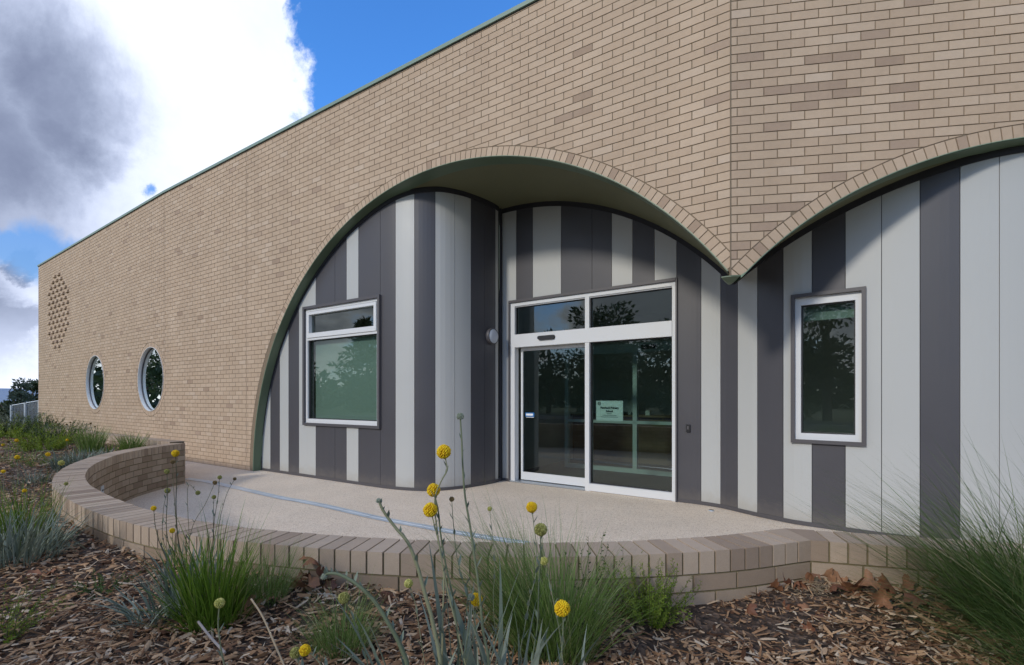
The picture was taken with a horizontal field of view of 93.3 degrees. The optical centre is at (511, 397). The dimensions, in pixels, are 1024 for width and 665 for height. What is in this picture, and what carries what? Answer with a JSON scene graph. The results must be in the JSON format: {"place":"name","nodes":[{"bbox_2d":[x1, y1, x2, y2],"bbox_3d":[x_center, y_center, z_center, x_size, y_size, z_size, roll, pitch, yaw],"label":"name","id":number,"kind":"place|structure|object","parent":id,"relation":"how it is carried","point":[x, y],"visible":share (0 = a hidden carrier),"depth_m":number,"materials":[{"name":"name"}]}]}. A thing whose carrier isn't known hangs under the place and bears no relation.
{"place":"outdoors","nodes":[
{"label":"outdoors","id":0,"kind":"place"},
{"bbox_2d":[0,388,35,401],"bbox_3d":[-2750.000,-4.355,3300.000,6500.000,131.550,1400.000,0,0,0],"label":"distant mountains","id":1,"kind":"structure","parent":0,"point":[4,392],"depth_m":2947.34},
{"bbox_2d":[0,0,525,388],"label":"sky","id":2,"kind":"structure","parent":0,"point":[106,106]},
{"bbox_2d":[125,461,852,543],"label":"paving","id":3,"kind":"structure","parent":0,"point":[650,519],"depth_m":6.07,"materials":[{"name":"beige concrete"}]},
{"bbox_2d":[185,478,530,542],"bbox_3d":[-2.783,1.415,6.537,6.957,0.003,0.251,0,0,33],"label":"channel drain","id":4,"kind":"object","parent":3,"relation":"on","point":[381,518],"visible":0.9,"depth_m":5.94,"materials":[{"name":"metal"}]},
{"bbox_2d":[0,403,1023,664],"bbox_3d":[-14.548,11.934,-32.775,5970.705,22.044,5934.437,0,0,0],"label":"ground","id":5,"kind":"structure","parent":0,"point":[700,617],"depth_m":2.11,"materials":[{"name":"brown wood"}]},
{"bbox_2d":[0,404,9,421],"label":"tree","id":6,"kind":"object","parent":5,"relation":"on","point":[2,410],"visible":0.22,"depth_m":30.00,"materials":[{"name":"green plant"}]},
{"bbox_2d":[3,398,27,421],"bbox_3d":[-38.764,1.810,38.069,2.052,3.952,1.564,0,0,0],"label":"tree","id":7,"kind":"object","parent":5,"relation":"on","point":[7,401],"visible":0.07,"depth_m":37.62,"materials":[{"name":"green plant"}]},
{"bbox_2d":[2,377,35,419],"bbox_3d":[-26.393,0.551,26.067,1.338,3.281,1.452,0,0,0],"label":"tree","id":8,"kind":"object","parent":5,"relation":"on","point":[20,394],"visible":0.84,"depth_m":25.87,"materials":[{"name":"green plant"}]},
{"bbox_2d":[10,400,37,420],"bbox_3d":[-18.217,0.959,18.100,0.920,1.697,0.060,0,0,-13],"label":"fence","id":9,"kind":"object","parent":5,"relation":"on","point":[32,404],"visible":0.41,"depth_m":18.09,"materials":[{"name":"silver metal"}]},
{"bbox_2d":[0,409,50,436],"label":"shrub","id":10,"kind":"object","parent":5,"relation":"on","point":[16,420],"visible":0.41,"depth_m":11.87,"materials":[{"name":"green plant"}]},
{"bbox_2d":[0,447,50,462],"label":"grass tuft","id":11,"kind":"object","parent":5,"relation":"on","point":[15,451],"visible":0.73,"depth_m":7.15,"materials":[{"name":"green plant"}]},
{"bbox_2d":[16,379,37,419],"bbox_3d":[-33.409,0.863,34.143,1.948,4.378,1.903,0,0,-28],"label":"tree","id":12,"kind":"object","parent":5,"relation":"on","point":[34,385],"visible":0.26,"depth_m":33.86,"materials":[{"name":"green plant"}]},
{"bbox_2d":[0,413,55,437],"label":"shrub","id":13,"kind":"object","parent":5,"relation":"on","point":[8,433],"visible":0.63,"depth_m":11.51,"materials":[{"name":"green plant"}]},
{"bbox_2d":[6,466,59,485],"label":"silver plant","id":14,"kind":"object","parent":5,"relation":"on","point":[43,478],"visible":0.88,"depth_m":5.21,"materials":[{"name":"grey plant"}]},
{"bbox_2d":[0,414,65,434],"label":"shrub","id":15,"kind":"object","parent":5,"relation":"on","point":[28,421],"visible":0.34,"depth_m":11.88,"materials":[{"name":"green plant"}]},
{"bbox_2d":[1,439,68,452],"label":"button flower plant","id":16,"kind":"object","parent":5,"relation":"on","point":[15,440],"visible":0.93,"depth_m":8.05,"materials":[{"name":"green plant"}]},
{"bbox_2d":[14,568,55,581],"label":"dry leaf","id":17,"kind":"object","parent":5,"relation":"on","point":[36,571],"visible":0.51,"depth_m":2.52,"materials":[{"name":"brown plant"}]},
{"bbox_2d":[0,469,73,545],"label":"grass tuft","id":18,"kind":"object","parent":5,"relation":"on","point":[23,510],"visible":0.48,"depth_m":3.00,"materials":[{"name":"green plant"}]},
{"bbox_2d":[0,577,73,643],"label":"shrub","id":19,"kind":"object","parent":5,"relation":"on","point":[21,624],"visible":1,"depth_m":1.90,"materials":[{"name":"green plant"}]},
{"bbox_2d":[18,452,64,478],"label":"button flower plant","id":20,"kind":"object","parent":5,"relation":"on","point":[60,462],"visible":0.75,"depth_m":5.18,"materials":[{"name":"plant"}]},
{"bbox_2d":[0,423,85,452],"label":"shrub","id":21,"kind":"object","parent":5,"relation":"on","point":[31,444],"visible":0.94,"depth_m":8.30,"materials":[{"name":"green plant"}]},
{"bbox_2d":[7,452,78,467],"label":"grass tuft","id":22,"kind":"object","parent":5,"relation":"on","point":[32,459],"visible":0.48,"depth_m":6.60,"materials":[{"name":"green plant"}]},
{"bbox_2d":[1,455,87,552],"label":"button flower plant","id":23,"kind":"object","parent":5,"relation":"on","point":[25,490],"visible":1,"depth_m":2.90,"materials":[{"name":"green plant"}]},
{"bbox_2d":[0,496,100,570],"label":"silver plant","id":24,"kind":"object","parent":5,"relation":"on","point":[12,548],"visible":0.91,"depth_m":2.74,"materials":[{"name":"grey plant"}]},
{"bbox_2d":[11,419,99,443],"bbox_3d":[-9.068,0.680,9.699,1.192,0.504,1.256,0,0,21],"label":"shrub","id":25,"kind":"object","parent":5,"relation":"on","point":[51,433],"visible":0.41,"depth_m":9.58,"materials":[{"name":"green plant"}]},
{"bbox_2d":[17,500,102,543],"bbox_3d":[-2.780,0.765,2.971,0.423,0.365,0.333,0,0,-44],"label":"grass tuft","id":26,"kind":"object","parent":5,"relation":"on","point":[50,524],"visible":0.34,"depth_m":2.94,"materials":[{"name":"green plant"}]},
{"bbox_2d":[30,419,95,437],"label":"grass tuft","id":27,"kind":"object","parent":5,"relation":"on","point":[65,427],"visible":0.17,"depth_m":11.30,"materials":[{"name":"green plant"}]},
{"bbox_2d":[54,525,87,539],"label":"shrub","id":28,"kind":"object","parent":5,"relation":"on","point":[73,531],"visible":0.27,"depth_m":3.22,"materials":[{"name":"green plant"}]},
{"bbox_2d":[42,445,110,470],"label":"silver plant","id":29,"kind":"object","parent":5,"relation":"on","point":[72,459],"visible":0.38,"depth_m":6.38,"materials":[{"name":"grey plant"}]},
{"bbox_2d":[55,422,103,450],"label":"button flower plant","id":30,"kind":"object","parent":5,"relation":"on","point":[66,432],"visible":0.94,"depth_m":8.50,"materials":[{"name":"plant"}]},
{"bbox_2d":[68,422,111,452],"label":"grass tuft","id":31,"kind":"object","parent":5,"relation":"on","point":[86,443],"visible":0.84,"depth_m":8.09,"materials":[{"name":"green plant"}]},
{"bbox_2d":[73,448,113,458],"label":"silver plant","id":32,"kind":"object","parent":5,"relation":"on","point":[86,453],"visible":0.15,"depth_m":6.88,"materials":[{"name":"grey plant"}]},
{"bbox_2d":[68,568,140,599],"bbox_3d":[-1.998,0.901,2.368,0.267,0.103,0.278,0,0,0],"label":"shrub","id":33,"kind":"object","parent":5,"relation":"on","point":[100,586],"visible":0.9,"depth_m":2.32,"materials":[{"name":"green plant"}]},
{"bbox_2d":[67,439,147,452],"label":"grass tuft","id":34,"kind":"object","parent":5,"relation":"on","point":[107,445],"visible":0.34,"depth_m":8.23,"materials":[{"name":"green plant"}]},
{"bbox_2d":[107,430,151,449],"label":"grass tuft","id":35,"kind":"object","parent":5,"relation":"on","point":[130,444],"visible":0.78,"depth_m":8.19,"materials":[{"name":"green plant"}]},
{"bbox_2d":[79,450,240,633],"bbox_3d":[-1.455,0.588,2.037,0.608,0.716,0.486,0,0,-42],"label":"button flower plant","id":36,"kind":"object","parent":5,"relation":"on","point":[125,611],"visible":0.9,"depth_m":2.07,"materials":[{"name":"green plant"}]},
{"bbox_2d":[197,621,225,653],"bbox_3d":[-0.970,0.772,1.560,0.202,0.048,0.009,0,0,37],"label":"dry stick","id":37,"kind":"object","parent":5,"relation":"on","point":[212,639],"visible":0.92,"depth_m":1.56,"materials":[{"name":"grey wood"}]},
{"bbox_2d":[129,497,297,635],"bbox_3d":[-1.228,0.671,1.992,0.622,0.548,0.648,0,0,0],"label":"grass tuft","id":38,"kind":"object","parent":5,"relation":"on","point":[201,612],"visible":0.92,"depth_m":1.94,"materials":[{"name":"green plant"}]},
{"bbox_2d":[214,598,227,664],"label":"button flower plant","id":39,"kind":"object","parent":5,"relation":"on","point":[219,603],"visible":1,"depth_m":1.18,"materials":[{"name":"green plant"}]},
{"bbox_2d":[244,594,262,615],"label":"dry leaf","id":40,"kind":"object","parent":5,"relation":"on","point":[250,602],"visible":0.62,"depth_m":2.09,"materials":[{"name":"brown plant"}]},
{"bbox_2d":[196,531,321,608],"bbox_3d":[-1.136,0.782,2.200,0.622,0.313,0.550,0,0,0],"label":"grass tuft","id":41,"kind":"object","parent":5,"relation":"on","point":[279,587],"visible":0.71,"depth_m":2.20,"materials":[{"name":"green plant"}]},
{"bbox_2d":[250,598,284,664],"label":"dry stick","id":42,"kind":"object","parent":5,"relation":"on","point":[268,629],"visible":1,"depth_m":1.30,"materials":[{"name":"brown wood"}]},
{"bbox_2d":[286,577,302,589],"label":"dry leaf","id":43,"kind":"object","parent":5,"relation":"on","point":[298,580],"visible":0.59,"depth_m":2.31,"materials":[{"name":"brown plant"}]},
{"bbox_2d":[294,570,311,578],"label":"dry leaf","id":44,"kind":"object","parent":5,"relation":"on","point":[305,574],"visible":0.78,"depth_m":2.37,"materials":[{"name":"brown plant"}]},
{"bbox_2d":[294,574,319,590],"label":"dry leaf","id":45,"kind":"object","parent":5,"relation":"on","point":[313,582],"visible":0.98,"depth_m":2.30,"materials":[{"name":"brown plant"}]},
{"bbox_2d":[289,644,327,664],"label":"button flower plant","id":46,"kind":"object","parent":5,"relation":"on","point":[304,650],"visible":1,"depth_m":1.10,"materials":[{"name":"yellow plant"}]},
{"bbox_2d":[316,565,333,580],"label":"dry leaf","id":47,"kind":"object","parent":5,"relation":"on","point":[319,571],"visible":0.46,"depth_m":2.38,"materials":[{"name":"brown plant"}]},
{"bbox_2d":[325,579,336,590],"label":"dry leaf","id":48,"kind":"object","parent":5,"relation":"on","point":[327,584],"visible":0.77,"depth_m":2.32,"materials":[{"name":"brown plant"}]},
{"bbox_2d":[273,571,410,663],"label":"grass tuft","id":49,"kind":"object","parent":5,"relation":"on","point":[342,635],"visible":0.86,"depth_m":1.77,"materials":[{"name":"green plant"}]},
{"bbox_2d":[383,591,392,603],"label":"dry leaf","id":50,"kind":"object","parent":5,"relation":"on","point":[386,593],"visible":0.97,"depth_m":2.21,"materials":[{"name":"brown plant"}]},
{"bbox_2d":[321,565,460,664],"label":"button flower plant","id":51,"kind":"object","parent":5,"relation":"on","point":[343,597],"visible":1,"depth_m":0.99,"materials":[{"name":"green plant"}]},
{"bbox_2d":[335,498,473,664],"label":"button flower plant","id":52,"kind":"object","parent":5,"relation":"on","point":[438,657],"visible":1,"depth_m":0.98,"materials":[{"name":"green plant"}]},
{"bbox_2d":[329,413,548,664],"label":"button flower plant","id":53,"kind":"object","parent":5,"relation":"on","point":[473,598],"visible":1,"depth_m":1.07,"materials":[{"name":"green plant"}]},
{"bbox_2d":[419,444,577,664],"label":"button flower plant","id":54,"kind":"object","parent":5,"relation":"on","point":[430,509],"visible":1,"depth_m":1.03,"materials":[{"name":"green plant"}]},
{"bbox_2d":[1,423,1023,607],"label":"garden wall","id":55,"kind":"structure","parent":5,"relation":"on","point":[729,567],"depth_m":2.50,"materials":[{"name":"brick"}]},
{"bbox_2d":[298,555,318,565],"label":"dry leaf","id":56,"kind":"object","parent":55,"relation":"on","point":[311,559],"visible":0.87,"depth_m":2.41,"materials":[{"name":"brown plant"}]},
{"bbox_2d":[37,0,1023,543],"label":"school building","id":57,"kind":"structure","parent":5,"relation":"on","point":[763,248],"depth_m":6.45,"materials":[{"name":"beige brick"}]},
{"bbox_2d":[86,355,103,408],"bbox_3d":[-12.210,-0.438,14.220,1.578,1.578,0.102,0,0,35],"label":"window","id":58,"kind":"structure","parent":57,"relation":"in","point":[95,373],"depth_m":14.38,"materials":[{"name":"white metal"}]},
{"bbox_2d":[138,347,163,410],"bbox_3d":[-8.832,-0.444,11.877,1.578,1.578,0.102,0,0,35],"label":"window","id":59,"kind":"structure","parent":57,"relation":"in","point":[150,370],"depth_m":12.01,"materials":[{"name":"white metal"}]},
{"bbox_2d":[302,294,380,428],"bbox_3d":[-2.861,-0.557,8.175,1.992,2.105,0.185,0,0,33],"label":"window","id":60,"kind":"structure","parent":57,"relation":"in","point":[348,361],"depth_m":8.23,"materials":[{"name":"grey metal"}]},
{"bbox_2d":[486,328,498,344],"bbox_3d":[-0.314,-1.000,7.927,0.088,0.270,0.270,0,0,37],"label":"wall light","id":61,"kind":"object","parent":57,"relation":"attached to","point":[492,336],"visible":1,"depth_m":7.87,"materials":[{"name":"grey"}]},
{"bbox_2d":[525,412,533,417],"bbox_3d":[0.298,0.296,8.103,0.175,0.083,0.002,0,0,35],"label":"door sticker","id":62,"kind":"object","parent":57,"relation":"attached to","point":[528,414],"depth_m":8.11,"materials":[{"name":"white"}]},
{"bbox_2d":[508,277,677,501],"bbox_3d":[1.136,-0.102,7.421,2.800,3.045,0.230,0,0,35],"label":"entrance door","id":63,"kind":"structure","parent":57,"relation":"in","point":[588,335],"depth_m":7.36,"materials":[{"name":"grey metal"}]},
{"bbox_2d":[596,401,622,420],"bbox_3d":[1.452,0.201,7.215,0.430,0.302,0.004,0,0,35],"label":"paper notice","id":64,"kind":"object","parent":57,"relation":"attached to","point":[609,410],"visible":1,"depth_m":7.21,"materials":[{"name":"green"}]},
{"bbox_2d":[686,424,689,431],"bbox_3d":[2.358,0.415,6.477,0.050,0.100,0.025,0,0,35],"label":"card reader","id":65,"kind":"object","parent":57,"relation":"attached to","point":[687,428],"visible":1,"depth_m":6.47,"materials":[{"name":"black plastic"}]},
{"bbox_2d":[791,286,865,445],"bbox_3d":[3.441,-0.320,5.269,0.682,1.650,0.195,0,0,39],"label":"window","id":66,"kind":"structure","parent":57,"relation":"in","point":[856,309],"depth_m":5.25,"materials":[{"name":"grey metal"}]},
{"bbox_2d":[404,484,668,664],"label":"grass tuft","id":67,"kind":"object","parent":5,"relation":"on","point":[575,615],"visible":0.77,"depth_m":1.81,"materials":[{"name":"green plant"}]},
{"bbox_2d":[472,501,637,664],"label":"button flower plant","id":68,"kind":"object","parent":5,"relation":"on","point":[562,608],"visible":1,"depth_m":1.05,"materials":[{"name":"green plant"}]},
{"bbox_2d":[565,532,623,618],"bbox_3d":[0.350,0.819,2.136,0.250,0.392,0.216,0,0,0],"label":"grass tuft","id":69,"kind":"object","parent":5,"relation":"on","point":[598,568],"visible":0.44,"depth_m":2.16,"materials":[{"name":"green plant"}]},
{"bbox_2d":[585,551,701,630],"bbox_3d":[0.656,0.871,2.255,0.534,0.332,0.484,0,0,-34],"label":"shrub","id":70,"kind":"object","parent":5,"relation":"on","point":[657,620],"visible":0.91,"depth_m":2.16,"materials":[{"name":"green plant"}]},
{"bbox_2d":[746,603,757,615],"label":"dry leaf","id":71,"kind":"object","parent":5,"relation":"on","point":[751,607],"visible":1,"depth_m":2.25,"materials":[{"name":"brown plant"}]},
{"bbox_2d":[767,578,782,590],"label":"dry leaf","id":72,"kind":"object","parent":5,"relation":"on","point":[775,584],"visible":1,"depth_m":2.43,"materials":[{"name":"brown plant"}]},
{"bbox_2d":[782,600,790,610],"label":"dry leaf","id":73,"kind":"object","parent":5,"relation":"on","point":[786,607],"visible":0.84,"depth_m":2.29,"materials":[{"name":"brown plant"}]},
{"bbox_2d":[783,575,791,584],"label":"dry leaf","id":74,"kind":"object","parent":5,"relation":"on","point":[788,581],"visible":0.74,"depth_m":2.49,"materials":[{"name":"brown plant"}]},
{"bbox_2d":[793,580,807,590],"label":"dry leaf","id":75,"kind":"object","parent":5,"relation":"on","point":[798,584],"visible":0.99,"depth_m":2.45,"materials":[{"name":"brown plant"}]},
{"bbox_2d":[798,603,809,610],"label":"dry leaf","id":76,"kind":"object","parent":5,"relation":"on","point":[803,606],"visible":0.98,"depth_m":2.27,"materials":[{"name":"brown plant"}]},
{"bbox_2d":[801,621,814,633],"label":"dry leaf","id":77,"kind":"object","parent":5,"relation":"on","point":[808,626],"visible":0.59,"depth_m":2.09,"materials":[{"name":"brown plant"}]},
{"bbox_2d":[805,572,820,587],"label":"dry leaf","id":78,"kind":"object","parent":5,"relation":"on","point":[810,576],"visible":0.99,"depth_m":2.48,"materials":[{"name":"brown plant"}]},
{"bbox_2d":[787,577,846,596],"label":"straw litter","id":79,"kind":"object","parent":5,"relation":"on","point":[815,582],"visible":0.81,"depth_m":2.44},
{"bbox_2d":[819,568,835,581],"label":"dry leaf","id":80,"kind":"object","parent":5,"relation":"on","point":[829,573],"visible":0.8,"depth_m":2.51,"materials":[{"name":"brown plant"}]},
{"bbox_2d":[827,569,847,584],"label":"dry leaf","id":81,"kind":"object","parent":5,"relation":"on","point":[836,574],"visible":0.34,"depth_m":2.51,"materials":[{"name":"brown plant"}]},
{"bbox_2d":[829,584,847,592],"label":"dry leaf","id":82,"kind":"object","parent":5,"relation":"on","point":[832,587],"visible":0.98,"depth_m":2.38,"materials":[{"name":"brown plant"}]},
{"bbox_2d":[839,576,863,591],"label":"dry leaf","id":83,"kind":"object","parent":5,"relation":"on","point":[848,586],"visible":0.94,"depth_m":2.38,"materials":[{"name":"brown plant"}]},
{"bbox_2d":[857,569,879,590],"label":"dry leaf","id":84,"kind":"object","parent":5,"relation":"on","point":[867,574],"visible":0.85,"depth_m":2.38,"materials":[{"name":"brown plant"}]},
{"bbox_2d":[871,588,892,608],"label":"dry leaf","id":85,"kind":"object","parent":5,"relation":"on","point":[884,598],"visible":0.94,"depth_m":2.24,"materials":[{"name":"brown plant"}]},
{"bbox_2d":[877,573,895,594],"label":"dry leaf","id":86,"kind":"object","parent":5,"relation":"on","point":[890,587],"visible":0.84,"depth_m":2.36,"materials":[{"name":"brown plant"}]},
{"bbox_2d":[768,417,1023,664],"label":"grass tuft","id":87,"kind":"object","parent":5,"relation":"on","point":[1007,589],"visible":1,"depth_m":1.97,"materials":[{"name":"green plant"}]},
{"bbox_2d":[900,574,915,591],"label":"dry leaf","id":88,"kind":"object","parent":5,"relation":"on","point":[909,579],"visible":0.59,"depth_m":2.41,"materials":[{"name":"brown plant"}]},
{"bbox_2d":[903,591,929,610],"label":"dry leaf","id":89,"kind":"object","parent":5,"relation":"on","point":[915,601],"visible":0.6,"depth_m":2.21,"materials":[{"name":"brown plant"}]}
]}

